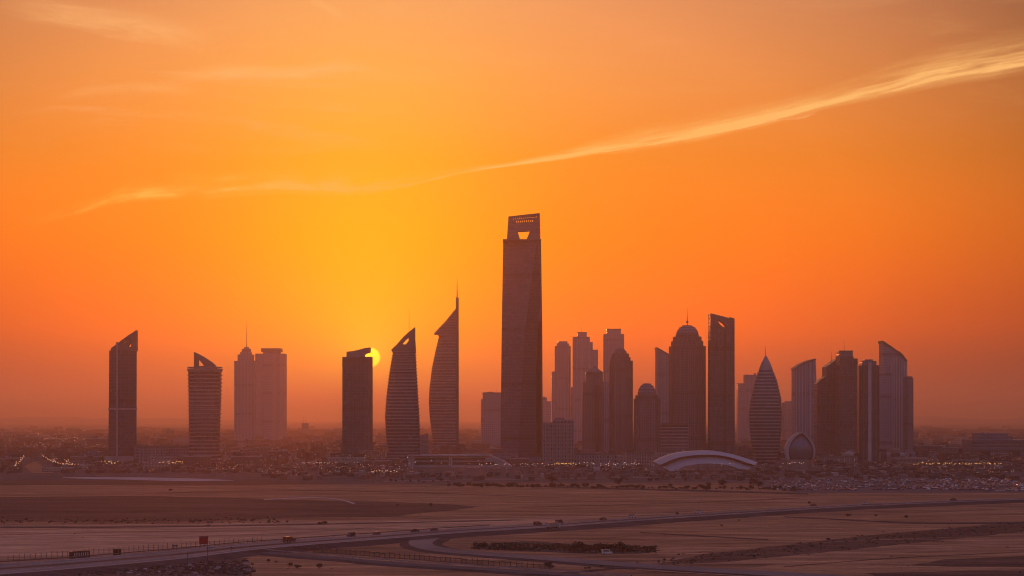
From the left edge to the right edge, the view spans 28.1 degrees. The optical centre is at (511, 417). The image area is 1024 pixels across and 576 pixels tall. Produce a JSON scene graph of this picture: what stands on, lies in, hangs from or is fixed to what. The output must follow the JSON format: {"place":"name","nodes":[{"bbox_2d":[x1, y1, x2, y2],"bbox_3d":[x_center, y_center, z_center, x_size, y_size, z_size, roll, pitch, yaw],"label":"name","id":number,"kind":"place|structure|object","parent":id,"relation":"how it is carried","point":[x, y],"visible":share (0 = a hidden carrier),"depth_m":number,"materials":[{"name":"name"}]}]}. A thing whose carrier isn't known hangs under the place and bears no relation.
{"place":"outdoors","nodes":[
{"label":"outdoors","id":0,"kind":"place"},
{"bbox_2d":[24,461,52,472],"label":"clearing","id":1,"kind":"structure","parent":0,"point":[33,467],"depth_m":2253.24,"materials":[{"name":"sand"}]},
{"bbox_2d":[0,417,233,423],"bbox_3d":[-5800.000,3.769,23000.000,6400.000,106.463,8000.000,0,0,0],"label":"hills","id":2,"kind":"structure","parent":0,"point":[61,420],"depth_m":20158.12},
{"bbox_2d":[62,477,233,480],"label":"city road","id":3,"kind":"structure","parent":0,"point":[158,479],"depth_m":1844.56,"materials":[{"name":"asphalt"}]},
{"bbox_2d":[69,558,253,575],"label":"dumping ground","id":4,"kind":"structure","parent":0,"point":[181,571],"depth_m":721.34,"materials":[{"name":"soil"}]},
{"bbox_2d":[0,480,331,485],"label":"soil field","id":5,"kind":"structure","parent":0,"point":[105,482],"depth_m":1733.40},
{"bbox_2d":[13,507,389,512],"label":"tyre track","id":6,"kind":"structure","parent":0,"point":[218,508],"depth_m":1236.24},
{"bbox_2d":[0,496,478,521],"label":"soil field","id":7,"kind":"structure","parent":0,"point":[139,507],"depth_m":1238.05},
{"bbox_2d":[0,520,510,527],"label":"dark track","id":8,"kind":"structure","parent":0,"point":[229,525],"depth_m":1042.04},
{"bbox_2d":[302,423,309,434],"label":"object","id":9,"kind":"structure","parent":0,"point":[305,428],"depth_m":5856.67,"materials":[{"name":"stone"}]},
{"bbox_2d":[264,497,354,503],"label":"sand track","id":10,"kind":"structure","parent":0,"point":[312,497],"depth_m":1389.31,"materials":[{"name":"sand"}]},
{"bbox_2d":[162,490,556,497],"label":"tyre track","id":11,"kind":"structure","parent":0,"point":[339,490],"depth_m":1520.63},
{"bbox_2d":[0,507,767,525],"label":"sand track","id":12,"kind":"structure","parent":0,"point":[344,521],"depth_m":1071.45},
{"bbox_2d":[0,485,797,522],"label":"soil field","id":13,"kind":"structure","parent":0,"point":[394,494],"depth_m":1483.26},
{"bbox_2d":[239,551,560,575],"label":"service bank","id":14,"kind":"structure","parent":0,"point":[395,565],"depth_m":753.32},
{"bbox_2d":[384,327,420,462],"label":"curved ribbed tower","id":15,"kind":"structure","parent":0,"point":[402,423],"depth_m":2498.11,"materials":[{"name":"concrete"}]},
{"bbox_2d":[420,433,427,454],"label":"annex building","id":16,"kind":"structure","parent":0,"point":[424,444],"depth_m":2925.33,"materials":[{"name":"stone"}]},
{"bbox_2d":[262,552,602,575],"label":"service road","id":17,"kind":"structure","parent":0,"point":[458,567],"depth_m":753.29,"materials":[{"name":"asphalt"}]},
{"bbox_2d":[246,546,631,575],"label":"guard rail","id":18,"kind":"object","parent":17,"relation":"on","point":[452,563],"visible":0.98,"depth_m":751.88,"materials":[{"name":"metal"}]},
{"bbox_2d":[408,454,511,466],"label":"long low building","id":19,"kind":"structure","parent":0,"point":[452,460],"depth_m":2264.97,"materials":[{"name":"stone"}]},
{"bbox_2d":[432,538,550,556],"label":"ramp bank","id":20,"kind":"structure","parent":0,"point":[439,542],"depth_m":897.35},
{"bbox_2d":[0,421,1023,575],"bbox_3d":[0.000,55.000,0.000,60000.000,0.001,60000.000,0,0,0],"label":"ground","id":21,"kind":"structure","parent":0,"point":[798,500],"depth_m":1326.75,"materials":[{"name":"soil"}]},
{"bbox_2d":[0,456,27,461],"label":"block","id":22,"kind":"structure","parent":21,"relation":"on","point":[21,458],"depth_m":2533.74,"materials":[{"name":"paint"}]},
{"bbox_2d":[42,466,74,471],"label":"block","id":23,"kind":"structure","parent":21,"relation":"on","point":[50,469],"depth_m":2080.45,"materials":[{"name":"paint"}]},
{"bbox_2d":[69,550,89,558],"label":"parked bus","id":24,"kind":"object","parent":21,"relation":"on","point":[79,553],"visible":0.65,"depth_m":792.70,"materials":[{"name":"black paint"}]},
{"bbox_2d":[70,454,102,461],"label":"block","id":25,"kind":"structure","parent":21,"relation":"on","point":[80,458],"depth_m":2483.02,"materials":[{"name":"concrete"}]},
{"bbox_2d":[86,450,102,455],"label":"hazy block","id":26,"kind":"structure","parent":21,"relation":"on","point":[93,452],"depth_m":2550.00,"materials":[{"name":"stone"}]},
{"bbox_2d":[87,436,107,445],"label":"block","id":27,"kind":"structure","parent":21,"relation":"on","point":[97,440],"depth_m":3779.17,"materials":[{"name":"concrete"}]},
{"bbox_2d":[8,542,204,559],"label":"wire fence","id":28,"kind":"object","parent":21,"relation":"on","point":[108,550],"visible":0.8,"depth_m":826.26,"materials":[{"name":"metal"}]},
{"bbox_2d":[104,330,137,463],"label":"slab tower","id":29,"kind":"structure","parent":21,"relation":"on","point":[122,435],"depth_m":2463.51,"materials":[{"name":"grey glass"}]},
{"bbox_2d":[142,460,170,470],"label":"block","id":30,"kind":"structure","parent":21,"relation":"on","point":[151,464],"depth_m":2113.97,"materials":[{"name":"paint"}]},
{"bbox_2d":[62,560,251,575],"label":"rubble","id":31,"kind":"object","parent":21,"relation":"on","point":[221,569],"visible":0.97,"depth_m":735.04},
{"bbox_2d":[133,446,188,463],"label":"podium building","id":32,"kind":"structure","parent":21,"relation":"on","point":[142,454],"depth_m":2449.19,"materials":[{"name":"stone"}]},
{"bbox_2d":[148,454,178,463],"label":"block","id":33,"kind":"structure","parent":21,"relation":"on","point":[161,458],"depth_m":2368.31,"materials":[{"name":"paint"}]},
{"bbox_2d":[182,453,210,466],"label":"block","id":34,"kind":"structure","parent":21,"relation":"on","point":[191,459],"depth_m":2275.30,"materials":[{"name":"concrete"}]},
{"bbox_2d":[187,352,222,463],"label":"banded tower","id":35,"kind":"structure","parent":21,"relation":"on","point":[204,398],"depth_m":2369.92,"materials":[{"name":"concrete"}]},
{"bbox_2d":[233,330,254,440],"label":"spired tower","id":36,"kind":"structure","parent":21,"relation":"on","point":[244,396],"depth_m":4671.33,"materials":[{"name":"concrete"}]},
{"bbox_2d":[231,454,261,466],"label":"block","id":37,"kind":"structure","parent":21,"relation":"on","point":[242,461],"depth_m":2279.80,"materials":[{"name":"stone"}]},
{"bbox_2d":[249,438,260,445],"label":"block","id":38,"kind":"structure","parent":21,"relation":"on","point":[253,441],"depth_m":3643.86,"materials":[{"name":"stone"}]},
{"bbox_2d":[255,446,270,453],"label":"block","id":39,"kind":"structure","parent":21,"relation":"on","point":[262,450],"depth_m":2714.12,"materials":[{"name":"concrete"}]},
{"bbox_2d":[255,348,286,439],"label":"flat topped tower","id":40,"kind":"structure","parent":21,"relation":"on","point":[270,393],"depth_m":4664.33,"materials":[{"name":"concrete"}]},
{"bbox_2d":[269,449,287,459],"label":"block","id":41,"kind":"structure","parent":21,"relation":"on","point":[283,453],"depth_m":2610.26,"materials":[{"name":"stone"}]},
{"bbox_2d":[0,517,596,559],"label":"sand flat","id":42,"kind":"structure","parent":21,"relation":"on","point":[59,541],"depth_m":962.86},
{"bbox_2d":[326,455,366,462],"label":"block","id":43,"kind":"structure","parent":21,"relation":"on","point":[337,459],"depth_m":2466.90,"materials":[{"name":"paint"}]},
{"bbox_2d":[342,347,372,454],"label":"sun tower","id":44,"kind":"structure","parent":21,"relation":"on","point":[357,400],"depth_m":2798.00,"materials":[{"name":"grey glass"}]},
{"bbox_2d":[365,449,377,456],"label":"block","id":45,"kind":"structure","parent":21,"relation":"on","point":[370,452],"depth_m":2636.82,"materials":[{"name":"concrete"}]},
{"bbox_2d":[361,459,391,467],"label":"block","id":46,"kind":"structure","parent":21,"relation":"on","point":[374,463],"depth_m":2226.08,"materials":[{"name":"stone"}]},
{"bbox_2d":[236,555,520,575],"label":"sand flat","id":47,"kind":"structure","parent":21,"relation":"on","point":[262,566],"depth_m":736.02,"materials":[{"name":"sand"}]},
{"bbox_2d":[375,433,386,440],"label":"block","id":48,"kind":"structure","parent":21,"relation":"on","point":[380,437],"depth_m":4603.81,"materials":[{"name":"concrete"}]},
{"bbox_2d":[313,547,550,568],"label":"picket fence","id":49,"kind":"object","parent":21,"relation":"on","point":[490,563],"visible":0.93,"depth_m":784.81,"materials":[{"name":"metal"}]},
{"bbox_2d":[429,289,458,452],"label":"sail tower","id":50,"kind":"structure","parent":21,"relation":"on","point":[444,401],"depth_m":3185.71,"materials":[{"name":"glass"}]},
{"bbox_2d":[481,390,500,446],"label":"shoulder tower","id":51,"kind":"structure","parent":21,"relation":"on","point":[491,418],"depth_m":3685.52,"materials":[{"name":"concrete"}]},
{"bbox_2d":[0,498,1022,573],"bbox_3d":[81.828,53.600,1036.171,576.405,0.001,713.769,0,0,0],"label":"highway","id":52,"kind":"structure","parent":21,"relation":"on","point":[62,567],"depth_m":858.27,"materials":[{"name":"asphalt"}]},
{"bbox_2d":[0,525,488,561],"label":"guard rail","id":53,"kind":"object","parent":52,"relation":"on","point":[223,543],"visible":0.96,"depth_m":849.99,"materials":[{"name":"metal"}]},
{"bbox_2d":[0,498,1023,568],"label":"median strip","id":54,"kind":"object","parent":52,"relation":"on","point":[417,533],"visible":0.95,"depth_m":915.20,"materials":[{"name":"soil"}]},
{"bbox_2d":[546,522,560,528],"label":"highway lorry","id":55,"kind":"object","parent":52,"relation":"on","point":[550,525],"visible":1,"depth_m":987.70,"materials":[{"name":"white metal"}]},
{"bbox_2d":[0,501,1023,575],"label":"scrub","id":56,"kind":"object","parent":21,"relation":"on","point":[478,546],"visible":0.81,"depth_m":857.34,"materials":[{"name":"green plant"}]},
{"bbox_2d":[5,427,1020,473],"bbox_3d":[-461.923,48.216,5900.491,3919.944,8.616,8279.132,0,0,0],"label":"city lights","id":57,"kind":"object","parent":21,"relation":"on","point":[407,457],"visible":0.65,"depth_m":2230.12},
{"bbox_2d":[506,456,528,465],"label":"block","id":58,"kind":"structure","parent":21,"relation":"on","point":[513,461],"depth_m":2326.49,"materials":[{"name":"stone"}]},
{"bbox_2d":[493,213,542,461],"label":"tallest tower","id":59,"kind":"structure","parent":21,"relation":"on","point":[521,397],"depth_m":2551.72,"materials":[{"name":"grey glass"}]},
{"bbox_2d":[543,418,573,464],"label":"grid office block","id":60,"kind":"structure","parent":21,"relation":"on","point":[558,440],"depth_m":2371.44,"materials":[{"name":"concrete"}]},
{"bbox_2d":[571,332,597,442],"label":"stepped tower","id":61,"kind":"structure","parent":21,"relation":"on","point":[585,356],"depth_m":4249.67,"materials":[{"name":"stone"}]},
{"bbox_2d":[417,490,765,508],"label":"sand flat","id":62,"kind":"structure","parent":21,"relation":"on","point":[511,500],"depth_m":1373.85,"materials":[{"name":"sand"}]},
{"bbox_2d":[582,366,608,452],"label":"pyramid topped tower","id":63,"kind":"structure","parent":21,"relation":"on","point":[595,411],"depth_m":2858.47,"materials":[{"name":"stone"}]},
{"bbox_2d":[573,453,617,465],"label":"arcaded hall","id":64,"kind":"structure","parent":21,"relation":"on","point":[580,458],"depth_m":2335.67,"materials":[{"name":"stone"}]},
{"bbox_2d":[586,462,632,468],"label":"block","id":65,"kind":"structure","parent":21,"relation":"on","point":[597,464],"depth_m":2175.85,"materials":[{"name":"paint"}]},
{"bbox_2d":[603,329,623,381],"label":"twin antenna tower","id":66,"kind":"structure","parent":21,"relation":"on","point":[613,340],"depth_m":4248.67,"materials":[{"name":"stone"}]},
{"bbox_2d":[609,349,632,453],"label":"blunt dome tower","id":67,"kind":"structure","parent":21,"relation":"on","point":[620,401],"depth_m":2859.63,"materials":[{"name":"concrete"}]},
{"bbox_2d":[625,452,654,466],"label":"flat hall","id":68,"kind":"structure","parent":21,"relation":"on","point":[644,458],"depth_m":2297.20,"materials":[{"name":"stone"}]},
{"bbox_2d":[634,383,660,454],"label":"short dome tower","id":69,"kind":"structure","parent":21,"relation":"on","point":[647,419],"depth_m":2746.03,"materials":[{"name":"concrete"}]},
{"bbox_2d":[655,347,668,422],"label":"slant roof tower","id":70,"kind":"structure","parent":21,"relation":"on","point":[662,374],"depth_m":3431.77,"materials":[{"name":"concrete"}]},
{"bbox_2d":[655,450,674,465],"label":"annex","id":71,"kind":"object","parent":21,"relation":"on","point":[659,453],"visible":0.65,"depth_m":2335.67,"materials":[{"name":"stone"}]},
{"bbox_2d":[661,423,688,452],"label":"ribbon window block","id":72,"kind":"structure","parent":21,"relation":"on","point":[674,437],"depth_m":2794.00,"materials":[{"name":"stone"}]},
{"bbox_2d":[669,314,705,450],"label":"great dome tower","id":73,"kind":"structure","parent":21,"relation":"on","point":[687,377],"depth_m":2913.04,"materials":[{"name":"stone"}]},
{"bbox_2d":[653,450,757,470],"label":"arched pavilion","id":74,"kind":"structure","parent":21,"relation":"on","point":[673,461],"depth_m":2087.60,"materials":[{"name":"metal"}]},
{"bbox_2d":[748,346,782,463],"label":"bullet tower","id":75,"kind":"structure","parent":21,"relation":"on","point":[765,413],"depth_m":2415.09,"materials":[{"name":"grey glass"}]},
{"bbox_2d":[784,432,814,466],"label":"egg pavilion","id":76,"kind":"structure","parent":21,"relation":"on","point":[799,447],"depth_m":2261.10,"materials":[{"name":"grey glass"}]},
{"bbox_2d":[791,359,815,442],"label":"arc roof tower","id":77,"kind":"structure","parent":21,"relation":"on","point":[803,377],"depth_m":3048.77,"materials":[{"name":"glass"}]},
{"bbox_2d":[814,351,835,454],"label":"double curve tower","id":78,"kind":"structure","parent":21,"relation":"on","point":[825,412],"depth_m":2863.47,"materials":[{"name":"brown glass"}]},
{"bbox_2d":[816,456,857,462],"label":"terrace block","id":79,"kind":"structure","parent":21,"relation":"on","point":[847,459],"depth_m":2459.18,"materials":[{"name":"stone"}]},
{"bbox_2d":[659,521,1023,564],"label":"scrub band","id":80,"kind":"object","parent":21,"relation":"on","point":[852,544],"visible":1,"depth_m":893.71,"materials":[{"name":"plant"}]},
{"bbox_2d":[836,351,857,452],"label":"square dark tower","id":81,"kind":"structure","parent":21,"relation":"on","point":[846,398],"depth_m":2800.00,"materials":[{"name":"brown glass"}]},
{"bbox_2d":[857,359,878,461],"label":"fluted tower","id":82,"kind":"structure","parent":21,"relation":"on","point":[868,409],"depth_m":2502.29,"materials":[{"name":"grey glass"}]},
{"bbox_2d":[879,373,891,452],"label":"plain grey tower","id":83,"kind":"structure","parent":21,"relation":"on","point":[885,411],"depth_m":2867.43,"materials":[{"name":"stone"}]},
{"bbox_2d":[754,478,1023,492],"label":"car park","id":84,"kind":"structure","parent":21,"relation":"on","point":[868,489],"depth_m":1609.70,"materials":[{"name":"asphalt"}]},
{"bbox_2d":[769,477,1023,490],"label":"parked cars","id":85,"kind":"object","parent":84,"relation":"on","point":[944,486],"visible":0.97,"depth_m":1657.59,"materials":[{"name":"paint"}]},
{"bbox_2d":[879,453,904,462],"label":"rounded podium","id":86,"kind":"object","parent":21,"relation":"on","point":[889,457],"visible":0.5,"depth_m":2504.82,"materials":[{"name":"concrete"}]},
{"bbox_2d":[878,341,906,448],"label":"quarter round tower","id":87,"kind":"structure","parent":21,"relation":"on","point":[892,361],"depth_m":2936.94,"materials":[{"name":"stone"}]},
{"bbox_2d":[891,456,928,463],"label":"block","id":88,"kind":"structure","parent":21,"relation":"on","point":[913,460],"depth_m":2427.48,"materials":[{"name":"stone"}]},
{"bbox_2d":[913,443,942,452],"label":"block","id":89,"kind":"structure","parent":21,"relation":"on","point":[920,447],"depth_m":2938.36,"materials":[{"name":"stone"}]},
{"bbox_2d":[942,445,957,452],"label":"block","id":90,"kind":"structure","parent":21,"relation":"on","point":[948,448],"depth_m":2577.06,"materials":[{"name":"stone"}]},
{"bbox_2d":[952,458,978,463],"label":"block","id":91,"kind":"structure","parent":21,"relation":"on","point":[967,460],"depth_m":2443.65,"materials":[{"name":"stone"}]},
{"bbox_2d":[962,433,1023,455],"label":"hazy mall","id":92,"kind":"structure","parent":21,"relation":"on","point":[994,443],"depth_m":2760.78,"materials":[{"name":"concrete"}]},
{"bbox_2d":[0,426,1023,480],"bbox_3d":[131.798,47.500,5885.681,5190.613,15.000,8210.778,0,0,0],"label":"roofs","id":93,"kind":"structure","parent":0,"point":[37,449],"depth_m":2489.28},
{"bbox_2d":[0,499,1023,575],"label":"highway bank","id":94,"kind":"structure","parent":0,"point":[216,557],"depth_m":943.43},
{"bbox_2d":[0,0,1023,420],"label":"sky","id":95,"kind":"structure","parent":0,"point":[321,181],"materials":[{"name":"orange"}]},
{"bbox_2d":[543,397,550,421],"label":"stub tower","id":96,"kind":"structure","parent":0,"point":[546,411],"depth_m":4681.33,"materials":[{"name":"stone"}]},
{"bbox_2d":[552,341,570,421],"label":"round shouldered tower","id":97,"kind":"structure","parent":0,"point":[561,391],"depth_m":4251.67,"materials":[{"name":"concrete"}]},
{"bbox_2d":[480,541,660,553],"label":"scrub island","id":98,"kind":"structure","parent":0,"point":[558,549],"depth_m":846.48,"materials":[{"name":"plant"}]},
{"bbox_2d":[400,540,767,575],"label":"ramp bank","id":99,"kind":"structure","parent":0,"point":[406,545],"depth_m":776.68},
{"bbox_2d":[560,567,617,572],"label":"dirt track","id":100,"kind":"structure","parent":0,"point":[592,570],"depth_m":734.01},
{"bbox_2d":[432,484,807,493],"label":"dark track","id":101,"kind":"structure","parent":0,"point":[665,489],"depth_m":1541.21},
{"bbox_2d":[408,538,853,575],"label":"ramp road","id":102,"kind":"structure","parent":0,"point":[425,544],"depth_m":765.02,"materials":[{"name":"asphalt"}]},
{"bbox_2d":[636,569,741,575],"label":"sand track","id":103,"kind":"structure","parent":0,"point":[687,572],"depth_m":724.54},
{"bbox_2d":[384,477,995,481],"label":"city road","id":104,"kind":"structure","parent":0,"point":[595,477],"depth_m":1844.56,"materials":[{"name":"asphalt"}]},
{"bbox_2d":[640,532,767,539],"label":"dark track","id":105,"kind":"structure","parent":0,"point":[706,536],"depth_m":945.46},
{"bbox_2d":[708,313,734,454],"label":"skyscraper","id":106,"kind":"structure","parent":0,"point":[721,386],"depth_m":2864.37,"materials":[{"name":"brown glass"}]},
{"bbox_2d":[737,373,756,441],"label":"faint twin step tower","id":107,"kind":"structure","parent":0,"point":[744,390],"depth_m":4385.00,"materials":[{"name":"concrete"}]},
{"bbox_2d":[497,509,1023,556],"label":"soil field","id":108,"kind":"structure","parent":0,"point":[773,534],"depth_m":988.40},
{"bbox_2d":[782,401,790,439],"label":"faint slim tower","id":109,"kind":"structure","parent":0,"point":[786,420],"depth_m":4529.94,"materials":[{"name":"concrete"}]},
{"bbox_2d":[569,513,1012,540],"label":"tyre track","id":110,"kind":"structure","parent":0,"point":[786,525],"depth_m":1036.68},
{"bbox_2d":[564,512,1023,540],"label":"tyre track","id":111,"kind":"structure","parent":0,"point":[780,525],"depth_m":1041.47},
{"bbox_2d":[743,543,1023,575],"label":"soil field","id":112,"kind":"structure","parent":0,"point":[865,566],"depth_m":771.48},
{"bbox_2d":[867,570,1023,575],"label":"scrub band","id":113,"kind":"object","parent":112,"relation":"on","point":[985,573],"visible":1,"depth_m":721.47,"materials":[{"name":"plant"}]},
{"bbox_2d":[913,556,1023,566],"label":"scrub band","id":114,"kind":"object","parent":112,"relation":"on","point":[994,562],"visible":1,"depth_m":776.24,"materials":[{"name":"plant"}]},
{"bbox_2d":[784,516,1023,523],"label":"dark track","id":115,"kind":"structure","parent":0,"point":[919,522],"depth_m":1071.64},
{"bbox_2d":[903,376,913,451],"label":"end slab tower","id":116,"kind":"structure","parent":0,"point":[908,410],"depth_m":2816.55,"materials":[{"name":"stone"}]},
{"bbox_2d":[913,416,1023,423],"bbox_3d":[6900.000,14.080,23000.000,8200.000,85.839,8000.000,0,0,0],"label":"hills","id":117,"kind":"structure","parent":0,"point":[930,420],"depth_m":19926.87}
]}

